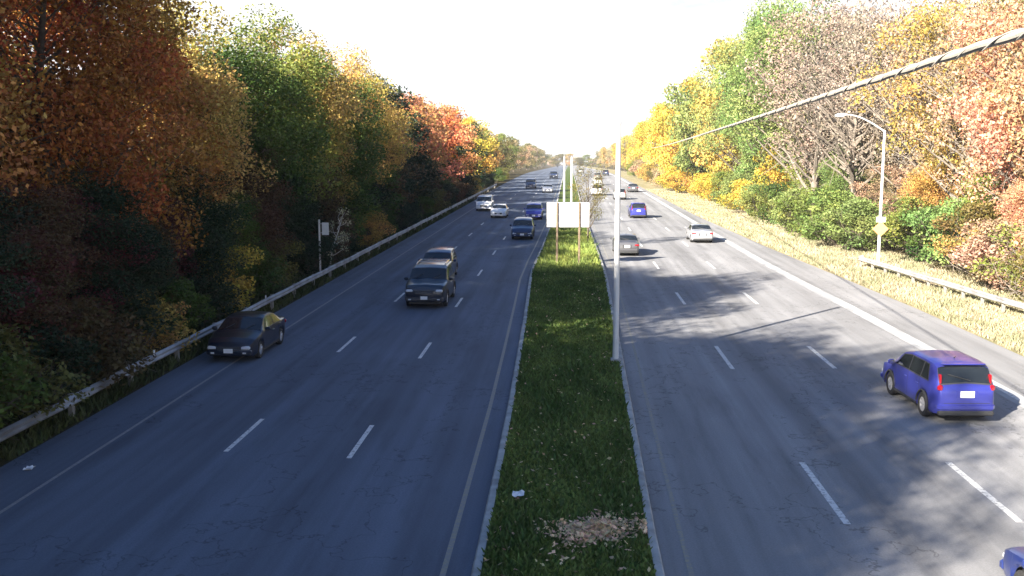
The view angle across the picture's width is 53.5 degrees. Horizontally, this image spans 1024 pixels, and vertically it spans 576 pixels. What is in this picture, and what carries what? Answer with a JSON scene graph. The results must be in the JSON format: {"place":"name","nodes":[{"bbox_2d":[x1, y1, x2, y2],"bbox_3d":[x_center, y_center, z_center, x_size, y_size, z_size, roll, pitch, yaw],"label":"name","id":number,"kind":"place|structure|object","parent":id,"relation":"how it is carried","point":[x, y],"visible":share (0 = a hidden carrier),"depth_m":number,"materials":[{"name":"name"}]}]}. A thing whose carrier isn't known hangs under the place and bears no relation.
{"place":"outdoors","nodes":[
{"label":"outdoors","id":0,"kind":"place"},
{"bbox_2d":[0,166,555,466],"bbox_3d":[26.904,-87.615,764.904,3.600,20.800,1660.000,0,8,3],"label":"verge","id":1,"kind":"structure","parent":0,"point":[4,461],"depth_m":35.26,"materials":[{"name":"green plant"}]},
{"bbox_2d":[0,187,41,369],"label":"young tree","id":2,"kind":"object","parent":1,"relation":"on","point":[3,257],"visible":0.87,"depth_m":26.59,"materials":[{"name":"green plant"}]},
{"bbox_2d":[0,337,51,439],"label":"shrub","id":3,"kind":"object","parent":1,"relation":"on","point":[12,367],"visible":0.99,"depth_m":26.00,"materials":[{"name":"green plant"}]},
{"bbox_2d":[0,323,93,429],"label":"shrub","id":4,"kind":"object","parent":1,"relation":"on","point":[14,346],"visible":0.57,"depth_m":27.61,"materials":[{"name":"green plant"}]},
{"bbox_2d":[4,314,104,413],"bbox_3d":[-14.009,2.350,30.123,3.576,3.533,3.414,4,9,24],"label":"shrub","id":5,"kind":"object","parent":1,"relation":"on","point":[69,353],"visible":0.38,"depth_m":29.70,"materials":[{"name":"green plant"}]},
{"bbox_2d":[0,178,159,374],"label":"young tree","id":6,"kind":"object","parent":1,"relation":"on","point":[105,256],"visible":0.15,"depth_m":33.98,"materials":[{"name":"red plant"}]},
{"bbox_2d":[15,295,156,390],"bbox_3d":[-14.014,1.864,32.467,5.639,3.892,4.552,-1,8,-8],"label":"shrub","id":7,"kind":"object","parent":1,"relation":"on","point":[88,310],"visible":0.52,"depth_m":31.68,"materials":[{"name":"green plant"}]},
{"bbox_2d":[5,163,179,337],"bbox_3d":[-15.036,-0.872,36.311,7.432,7.738,7.334,-6,10,-38],"label":"young tree","id":8,"kind":"object","parent":1,"relation":"on","point":[100,196],"visible":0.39,"depth_m":35.16,"materials":[{"name":"green plant"}]},
{"bbox_2d":[48,268,176,376],"bbox_3d":[-14.074,1.317,34.829,4.357,4.509,4.565,8,11,44],"label":"shrub","id":9,"kind":"object","parent":1,"relation":"on","point":[137,310],"visible":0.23,"depth_m":34.94,"materials":[{"name":"green plant"}]},
{"bbox_2d":[110,288,200,358],"bbox_3d":[-13.961,1.430,37.705,4.572,3.156,3.691,2,8,13],"label":"shrub","id":10,"kind":"object","parent":1,"relation":"on","point":[169,338],"visible":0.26,"depth_m":37.59,"materials":[{"name":"green plant"}]},
{"bbox_2d":[150,276,217,336],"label":"shrub","id":11,"kind":"object","parent":1,"relation":"on","point":[186,296],"visible":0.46,"depth_m":40.96,"materials":[{"name":"green plant"}]},
{"bbox_2d":[171,261,246,327],"bbox_3d":[-13.923,0.408,44.592,3.888,3.325,4.816,-1,8,-5],"label":"shrub","id":12,"kind":"object","parent":1,"relation":"on","point":[217,303],"visible":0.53,"depth_m":44.52,"materials":[{"name":"green plant"}]},
{"bbox_2d":[190,243,264,313],"bbox_3d":[-13.880,-0.376,48.049,4.012,4.152,4.204,2,8,11],"label":"shrub","id":13,"kind":"object","parent":1,"relation":"on","point":[245,285],"visible":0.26,"depth_m":48.23,"materials":[{"name":"yellow plant"}]},
{"bbox_2d":[0,184,496,441],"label":"guardrail","id":14,"kind":"object","parent":1,"relation":"on","point":[15,428],"visible":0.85,"depth_m":37.47,"materials":[{"name":"metal"}]},
{"bbox_2d":[230,245,288,299],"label":"shrub","id":15,"kind":"object","parent":1,"relation":"on","point":[269,272],"visible":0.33,"depth_m":51.79,"materials":[{"name":"green plant"}]},
{"bbox_2d":[249,235,304,286],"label":"shrub","id":16,"kind":"object","parent":1,"relation":"on","point":[291,268],"visible":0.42,"depth_m":56.64,"materials":[{"name":"green plant"}]},
{"bbox_2d":[276,230,340,275],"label":"shrub","id":17,"kind":"object","parent":1,"relation":"on","point":[312,247],"visible":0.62,"depth_m":60.99,"materials":[{"name":"green plant"}]},
{"bbox_2d":[293,211,353,263],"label":"shrub","id":18,"kind":"object","parent":1,"relation":"on","point":[331,216],"visible":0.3,"depth_m":66.78,"materials":[{"name":"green plant"}]},
{"bbox_2d":[347,210,396,246],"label":"shrub","id":19,"kind":"object","parent":1,"relation":"on","point":[370,239],"visible":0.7,"depth_m":78.55,"materials":[{"name":"orange plant"}]},
{"bbox_2d":[0,166,566,575],"bbox_3d":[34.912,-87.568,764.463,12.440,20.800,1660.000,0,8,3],"label":"road","id":20,"kind":"structure","parent":0,"point":[286,486],"depth_m":26.64,"materials":[{"name":"grey asphalt"}]},
{"bbox_2d":[206,309,286,357],"bbox_3d":[-10.180,1.655,39.220,2.234,1.545,4.801,0,8,3],"label":"car","id":21,"kind":"object","parent":20,"relation":"on","point":[256,334],"visible":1,"depth_m":38.08,"materials":[{"name":"black paint"}]},
{"bbox_2d":[0,167,553,513],"bbox_3d":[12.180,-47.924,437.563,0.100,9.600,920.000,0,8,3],"label":"edge line","id":22,"kind":"object","parent":20,"relation":"on","point":[62,472],"visible":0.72,"depth_m":29.52,"materials":[{"name":"paint"}]},
{"bbox_2d":[224,175,544,457],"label":"lane marking","id":23,"kind":"object","parent":20,"relation":"on","point":[350,455],"visible":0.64,"depth_m":28.42,"materials":[{"name":"white paint"}]},
{"bbox_2d":[404,259,455,305],"bbox_3d":[-4.119,-0.314,51.753,2.449,2.005,5.301,0,8,3],"label":"car","id":24,"kind":"object","parent":20,"relation":"on","point":[430,281],"visible":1,"depth_m":50.35,"materials":[{"name":"black paint"}]},
{"bbox_2d":[439,168,565,575],"bbox_3d":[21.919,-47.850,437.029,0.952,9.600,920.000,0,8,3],"label":"edge line","id":25,"kind":"object","parent":20,"relation":"on","point":[456,527],"visible":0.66,"depth_m":26.10,"materials":[{"name":"white paint"}]},
{"bbox_2d":[471,168,566,575],"bbox_3d":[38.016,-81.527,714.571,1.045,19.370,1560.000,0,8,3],"label":"kerb","id":26,"kind":"structure","parent":20,"relation":"on","point":[482,543],"depth_m":25.46,"materials":[{"name":"concrete"}]},
{"bbox_2d":[510,217,535,238],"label":"car","id":27,"kind":"object","parent":20,"relation":"on","point":[523,227],"visible":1,"depth_m":86.77,"materials":[{"name":"blue paint"}]},
{"bbox_2d":[0,0,1000,163],"label":"sky","id":28,"kind":"structure","parent":0,"point":[557,77],"materials":[{"name":"white"}]},
{"bbox_2d":[76,160,1023,367],"bbox_3d":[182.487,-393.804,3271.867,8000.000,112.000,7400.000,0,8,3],"label":"ground","id":29,"kind":"structure","parent":0,"point":[897,250],"depth_m":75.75,"materials":[{"name":"green plant"}]},
{"bbox_2d":[0,0,68,225],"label":"tree","id":30,"kind":"object","parent":29,"relation":"on","point":[10,97],"visible":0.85,"depth_m":31.30,"materials":[{"name":"orange plant"}]},
{"bbox_2d":[0,178,81,356],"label":"young tree","id":31,"kind":"object","parent":29,"relation":"on","point":[38,289],"visible":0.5,"depth_m":29.57,"materials":[{"name":"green plant"}]},
{"bbox_2d":[0,132,103,347],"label":"young tree","id":32,"kind":"object","parent":29,"relation":"on","point":[68,234],"visible":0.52,"depth_m":31.15,"materials":[{"name":"green plant"}]},
{"bbox_2d":[0,0,233,283],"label":"tree","id":33,"kind":"object","parent":29,"relation":"on","point":[78,88],"visible":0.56,"depth_m":36.28,"materials":[{"name":"orange plant"}]},
{"bbox_2d":[0,0,242,233],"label":"tree","id":34,"kind":"object","parent":29,"relation":"on","point":[174,108],"visible":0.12,"depth_m":44.05,"materials":[{"name":"orange plant"}]},
{"bbox_2d":[59,185,191,306],"bbox_3d":[-15.953,-0.816,39.522,6.567,6.682,6.700,-3,8,-21],"label":"young tree","id":35,"kind":"object","parent":29,"relation":"on","point":[157,228],"visible":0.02,"depth_m":38.90,"materials":[{"name":"green plant"}]},
{"bbox_2d":[124,194,204,290],"bbox_3d":[-16.335,-1.290,42.557,6.375,6.726,6.460,-2,8,-11],"label":"young tree","id":36,"kind":"object","parent":29,"relation":"on","point":[169,218],"visible":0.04,"depth_m":42.73,"materials":[{"name":"green plant"}]},
{"bbox_2d":[61,0,277,269],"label":"tree","id":37,"kind":"object","parent":29,"relation":"on","point":[228,95],"visible":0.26,"depth_m":47.84,"materials":[{"name":"orange plant"}]},
{"bbox_2d":[144,159,249,305],"bbox_3d":[-15.007,-2.169,46.160,7.445,7.576,7.596,2,8,11],"label":"young tree","id":38,"kind":"object","parent":29,"relation":"on","point":[213,249],"visible":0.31,"depth_m":45.24,"materials":[{"name":"green plant"}]},
{"bbox_2d":[175,185,273,279],"bbox_3d":[-15.219,-2.221,49.892,6.279,6.625,6.363,0,8,-3],"label":"young tree","id":39,"kind":"object","parent":29,"relation":"on","point":[248,229],"visible":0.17,"depth_m":49.76,"materials":[{"name":"green plant"}]},
{"bbox_2d":[143,0,329,245],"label":"tree","id":40,"kind":"object","parent":29,"relation":"on","point":[263,136],"visible":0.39,"depth_m":55.85,"materials":[{"name":"green plant"}]},
{"bbox_2d":[213,136,298,281],"bbox_3d":[-14.784,-3.793,53.946,8.535,8.685,8.708,3,8,20],"label":"young tree","id":41,"kind":"object","parent":29,"relation":"on","point":[266,204],"visible":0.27,"depth_m":52.84,"materials":[{"name":"green plant"}]},
{"bbox_2d":[197,0,347,200],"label":"tree","id":42,"kind":"object","parent":29,"relation":"on","point":[310,79],"visible":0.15,"depth_m":62.52,"materials":[{"name":"green plant"}]},
{"bbox_2d":[252,151,320,282],"bbox_3d":[-14.828,-4.446,59.213,8.165,8.501,8.057,7,10,40],"label":"young tree","id":43,"kind":"object","parent":29,"relation":"on","point":[297,223],"visible":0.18,"depth_m":58.60,"materials":[{"name":"green plant"}]},
{"bbox_2d":[207,23,382,256],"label":"tree","id":44,"kind":"object","parent":29,"relation":"on","point":[339,110],"visible":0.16,"depth_m":68.26,"materials":[{"name":"green plant"}]},
{"bbox_2d":[304,168,360,261],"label":"young tree","id":45,"kind":"object","parent":29,"relation":"on","point":[330,206],"visible":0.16,"depth_m":68.71,"materials":[{"name":"green plant"}]},
{"bbox_2d":[279,38,391,203],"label":"tree","id":46,"kind":"object","parent":29,"relation":"on","point":[363,143],"visible":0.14,"depth_m":75.76,"materials":[{"name":"green plant"}]},
{"bbox_2d":[296,154,382,241],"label":"young tree","id":47,"kind":"object","parent":29,"relation":"on","point":[356,204],"visible":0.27,"depth_m":73.69,"materials":[{"name":"green plant"}]},
{"bbox_2d":[328,37,417,194],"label":"tree","id":48,"kind":"object","parent":29,"relation":"on","point":[390,147],"visible":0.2,"depth_m":85.41,"materials":[{"name":"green plant"}]},
{"bbox_2d":[337,60,410,197],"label":"tree","id":49,"kind":"object","parent":29,"relation":"on","point":[394,120],"visible":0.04,"depth_m":94.54,"materials":[{"name":"green plant"}]},
{"bbox_2d":[358,146,406,235],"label":"young tree","id":50,"kind":"object","parent":29,"relation":"on","point":[391,205],"visible":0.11,"depth_m":86.99,"materials":[{"name":"green plant"}]},
{"bbox_2d":[370,144,427,221],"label":"young tree","id":51,"kind":"object","parent":29,"relation":"on","point":[399,180],"visible":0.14,"depth_m":95.32,"materials":[{"name":"green plant"}]},
{"bbox_2d":[377,80,436,193],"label":"tree","id":52,"kind":"object","parent":29,"relation":"on","point":[416,138],"visible":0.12,"depth_m":111.06,"materials":[{"name":"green plant"}]},
{"bbox_2d":[401,143,443,203],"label":"young tree","id":53,"kind":"object","parent":29,"relation":"on","point":[428,174],"visible":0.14,"depth_m":110.36,"materials":[{"name":"green plant"}]},
{"bbox_2d":[398,101,449,181],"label":"tree","id":54,"kind":"object","parent":29,"relation":"on","point":[432,146],"visible":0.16,"depth_m":121.61,"materials":[{"name":"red plant"}]},
{"bbox_2d":[397,89,466,185],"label":"tree","id":55,"kind":"object","parent":29,"relation":"on","point":[418,100],"visible":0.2,"depth_m":135.14,"materials":[{"name":"orange plant"}]},
{"bbox_2d":[414,109,464,179],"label":"tree","id":56,"kind":"object","parent":29,"relation":"on","point":[455,123],"visible":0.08,"depth_m":145.32,"materials":[{"name":"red plant"}]},
{"bbox_2d":[428,103,480,183],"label":"tree","id":57,"kind":"object","parent":29,"relation":"on","point":[465,138],"visible":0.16,"depth_m":160.99,"materials":[{"name":"orange plant"}]},
{"bbox_2d":[455,115,499,175],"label":"tree","id":58,"kind":"object","parent":29,"relation":"on","point":[470,119],"visible":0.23,"depth_m":193.91,"materials":[{"name":"yellow plant"}]},
{"bbox_2d":[643,101,684,171],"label":"tree","id":59,"kind":"object","parent":29,"relation":"on","point":[655,139],"visible":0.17,"depth_m":208.57,"materials":[{"name":"yellow plant"}]},
{"bbox_2d":[651,76,718,180],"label":"tree","id":60,"kind":"object","parent":29,"relation":"on","point":[661,123],"visible":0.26,"depth_m":187.13,"materials":[{"name":"yellow plant"}]},
{"bbox_2d":[662,74,729,184],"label":"tree","id":61,"kind":"object","parent":29,"relation":"on","point":[682,129],"visible":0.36,"depth_m":168.13,"materials":[{"name":"green plant"}]},
{"bbox_2d":[682,38,746,186],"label":"tree","id":62,"kind":"object","parent":29,"relation":"on","point":[734,152],"visible":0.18,"depth_m":150.31,"materials":[{"name":"yellow plant"}]},
{"bbox_2d":[685,0,805,181],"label":"tree","id":63,"kind":"object","parent":29,"relation":"on","point":[731,63],"visible":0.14,"depth_m":136.03,"materials":[{"name":"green plant"}]},
{"bbox_2d":[710,0,844,181],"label":"tree","id":64,"kind":"object","parent":29,"relation":"on","point":[737,77],"visible":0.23,"depth_m":119.72,"materials":[{"name":"green plant"}]},
{"bbox_2d":[752,144,810,190],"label":"sapling","id":65,"kind":"object","parent":29,"relation":"on","point":[772,174],"visible":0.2,"depth_m":119.38,"materials":[{"name":"yellow plant"}]},
{"bbox_2d":[727,0,882,188],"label":"tree","id":66,"kind":"object","parent":29,"relation":"on","point":[762,37],"visible":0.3,"depth_m":110.26,"materials":[{"name":"green plant"}]},
{"bbox_2d":[736,0,909,190],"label":"tree","id":67,"kind":"object","parent":29,"relation":"on","point":[808,160],"visible":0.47,"depth_m":98.18,"materials":[{"name":"beige plant"}]},
{"bbox_2d":[815,141,893,216],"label":"sapling","id":68,"kind":"object","parent":29,"relation":"on","point":[838,183],"visible":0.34,"depth_m":92.32,"materials":[{"name":"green plant"}]},
{"bbox_2d":[776,0,939,199],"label":"tree","id":69,"kind":"object","parent":29,"relation":"on","point":[849,128],"visible":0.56,"depth_m":88.94,"materials":[{"name":"beige plant"}]},
{"bbox_2d":[849,150,938,236],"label":"sapling","id":70,"kind":"object","parent":29,"relation":"on","point":[888,196],"visible":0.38,"depth_m":81.70,"materials":[{"name":"pink plant"}]},
{"bbox_2d":[865,192,942,252],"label":"shrub","id":71,"kind":"object","parent":29,"relation":"on","point":[890,223],"visible":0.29,"depth_m":71.18,"materials":[{"name":"green plant"}]},
{"bbox_2d":[808,0,1015,233],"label":"tree","id":72,"kind":"object","parent":29,"relation":"on","point":[877,134],"visible":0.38,"depth_m":79.67,"materials":[{"name":"plant"}]},
{"bbox_2d":[844,0,1023,202],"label":"tree","id":73,"kind":"object","parent":29,"relation":"on","point":[922,23],"visible":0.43,"depth_m":71.75,"materials":[{"name":"yellow plant"}]},
{"bbox_2d":[902,195,997,266],"bbox_3d":[28.111,-3.526,64.947,6.094,5.437,7.549,3,9,23],"label":"shrub","id":74,"kind":"object","parent":29,"relation":"on","point":[920,221],"visible":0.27,"depth_m":64.90,"materials":[{"name":"green plant"}]},
{"bbox_2d":[895,143,1005,237],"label":"sapling","id":75,"kind":"object","parent":29,"relation":"on","point":[921,180],"visible":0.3,"depth_m":71.51,"materials":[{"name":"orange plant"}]},
{"bbox_2d":[883,0,1023,203],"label":"tree","id":76,"kind":"object","parent":29,"relation":"on","point":[954,169],"visible":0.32,"depth_m":66.35,"materials":[{"name":"orange plant"}]},
{"bbox_2d":[926,0,1023,222],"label":"tree","id":77,"kind":"object","parent":29,"relation":"on","point":[1002,133],"visible":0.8,"depth_m":58.63,"materials":[{"name":"orange plant"}]},
{"bbox_2d":[930,195,1019,273],"bbox_3d":[27.859,-2.909,60.946,5.002,5.402,5.241,-6,10,-37],"label":"shrub","id":78,"kind":"object","parent":29,"relation":"on","point":[964,210],"visible":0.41,"depth_m":61.02,"materials":[{"name":"green plant"}]},
{"bbox_2d":[959,158,1021,230],"bbox_3d":[30.822,-5.009,64.692,5.567,6.886,5.884,3,8,19],"label":"sapling","id":79,"kind":"object","parent":29,"relation":"on","point":[983,193],"visible":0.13,"depth_m":63.49,"materials":[{"name":"orange plant"}]},
{"bbox_2d":[982,0,1023,185],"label":"tree","id":80,"kind":"object","parent":29,"relation":"on","point":[1007,88],"visible":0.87,"depth_m":55.08,"materials":[{"name":"orange plant"}]},
{"bbox_2d":[991,159,1023,261],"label":"sapling","id":81,"kind":"object","parent":29,"relation":"on","point":[1013,195],"visible":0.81,"depth_m":57.01,"materials":[{"name":"orange plant"}]},
{"bbox_2d":[480,166,655,575],"bbox_3d":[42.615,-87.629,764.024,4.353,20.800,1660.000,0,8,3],"label":"median strip","id":82,"kind":"object","parent":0,"point":[567,182],"visible":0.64,"depth_m":24.75,"materials":[{"name":"green plant"}]},
{"bbox_2d":[477,228,655,575],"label":"median grass","id":83,"kind":"structure","parent":82,"relation":"on","point":[542,389],"depth_m":26.47,"materials":[{"name":"green plant"}]},
{"bbox_2d":[484,267,650,575],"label":"fallen leaves","id":84,"kind":"object","parent":82,"relation":"on","point":[594,526],"visible":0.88,"depth_m":20.32,"materials":[{"name":"brown dry leaves"}]},
{"bbox_2d":[546,202,589,262],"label":"road sign","id":85,"kind":"object","parent":82,"relation":"on","point":[567,214],"visible":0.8,"depth_m":65.93,"materials":[{"name":"metal"}]},
{"bbox_2d":[535,228,604,272],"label":"median weeds","id":86,"kind":"object","parent":82,"relation":"on","point":[567,239],"visible":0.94,"depth_m":72.45,"materials":[{"name":"green plant"}]},
{"bbox_2d":[568,157,609,241],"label":"tree","id":87,"kind":"object","parent":82,"relation":"on","point":[595,202],"visible":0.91,"depth_m":78.51,"materials":[{"name":"plant"}]},
{"bbox_2d":[610,121,621,361],"bbox_3d":[3.755,-1.609,36.270,0.360,8.590,0.360,0,8,3],"label":"pole","id":88,"kind":"object","parent":82,"relation":"on","point":[615,355],"visible":0.98,"depth_m":36.23,"materials":[{"name":"metal"}]},
{"bbox_2d":[570,166,1023,575],"bbox_3d":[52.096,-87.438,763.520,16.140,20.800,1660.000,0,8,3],"label":"road","id":89,"kind":"structure","parent":0,"point":[760,422],"depth_m":28.85,"materials":[{"name":"grey asphalt"}]},
{"bbox_2d":[570,167,664,575],"bbox_3d":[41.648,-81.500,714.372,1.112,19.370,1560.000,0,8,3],"label":"kerb","id":90,"kind":"structure","parent":89,"relation":"on","point":[656,555],"depth_m":24.28,"materials":[{"name":"concrete"}]},
{"bbox_2d":[574,172,694,575],"bbox_3d":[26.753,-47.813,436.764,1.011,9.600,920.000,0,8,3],"label":"edge line","id":91,"kind":"object","parent":89,"relation":"on","point":[681,537],"visible":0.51,"depth_m":25.77,"materials":[{"name":"white paint"}]},
{"bbox_2d":[589,168,1023,407],"bbox_3d":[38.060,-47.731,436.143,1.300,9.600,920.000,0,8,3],"label":"edge line","id":92,"kind":"object","parent":89,"relation":"on","point":[927,348],"visible":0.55,"depth_m":49.24,"materials":[{"name":"white paint"}]},
{"bbox_2d":[591,178,1022,523],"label":"lane marking","id":93,"kind":"object","parent":89,"relation":"on","point":[838,511],"visible":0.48,"depth_m":23.92,"materials":[{"name":"white paint"}]},
{"bbox_2d":[880,350,994,415],"bbox_3d":[12.920,2.668,31.043,2.273,1.784,4.701,0,8,1],"label":"car","id":94,"kind":"object","parent":89,"relation":"on","point":[945,383],"visible":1,"depth_m":29.07,"materials":[{"name":"blue paint"}]},
{"bbox_2d":[999,546,1023,575],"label":"car","id":95,"kind":"object","parent":89,"relation":"on","point":[1011,563],"visible":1,"depth_m":17.66,"materials":[{"name":"blue paint"}]},
{"bbox_2d":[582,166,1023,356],"bbox_3d":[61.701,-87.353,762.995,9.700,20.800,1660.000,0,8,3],"label":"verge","id":96,"kind":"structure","parent":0,"point":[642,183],"depth_m":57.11,"materials":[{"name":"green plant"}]},
{"bbox_2d":[753,181,798,223],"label":"shrub","id":97,"kind":"object","parent":96,"relation":"on","point":[774,193],"visible":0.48,"depth_m":102.18,"materials":[{"name":"green plant"}]},
{"bbox_2d":[773,185,828,235],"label":"shrub","id":98,"kind":"object","parent":96,"relation":"on","point":[784,202],"visible":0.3,"depth_m":88.42,"materials":[{"name":"green plant"}]},
{"bbox_2d":[791,183,888,246],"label":"shrub","id":99,"kind":"object","parent":96,"relation":"on","point":[821,223],"visible":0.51,"depth_m":78.56,"materials":[{"name":"green plant"}]},
{"bbox_2d":[823,195,888,251],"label":"shrub","id":100,"kind":"object","parent":96,"relation":"on","point":[846,234],"visible":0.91,"depth_m":74.96,"materials":[{"name":"green plant"}]},
{"bbox_2d":[898,202,960,262],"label":"shrub","id":101,"kind":"object","parent":96,"relation":"on","point":[916,248],"visible":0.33,"depth_m":67.95,"materials":[{"name":"green plant"}]},
{"bbox_2d":[858,256,1023,312],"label":"guardrail","id":102,"kind":"object","parent":96,"relation":"on","point":[983,295],"visible":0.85,"depth_m":54.08,"materials":[{"name":"metal"}]},
{"bbox_2d":[947,214,1023,290],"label":"shrub","id":103,"kind":"object","parent":96,"relation":"on","point":[983,241],"visible":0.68,"depth_m":55.00,"materials":[{"name":"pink plant"}]},
{"bbox_2d":[966,220,1023,298],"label":"shrub","id":104,"kind":"object","parent":96,"relation":"on","point":[998,265],"visible":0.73,"depth_m":53.12,"materials":[{"name":"orange plant"}]},
{"bbox_2d":[987,244,1023,300],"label":"shrub","id":105,"kind":"object","parent":96,"relation":"on","point":[1020,264],"visible":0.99,"depth_m":48.24,"materials":[{"name":"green plant"}]},
{"bbox_2d":[652,28,1023,147],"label":"cable","id":106,"kind":"object","parent":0,"point":[1004,38],"visible":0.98,"depth_m":7.87,"materials":[{"name":"grey metal"}]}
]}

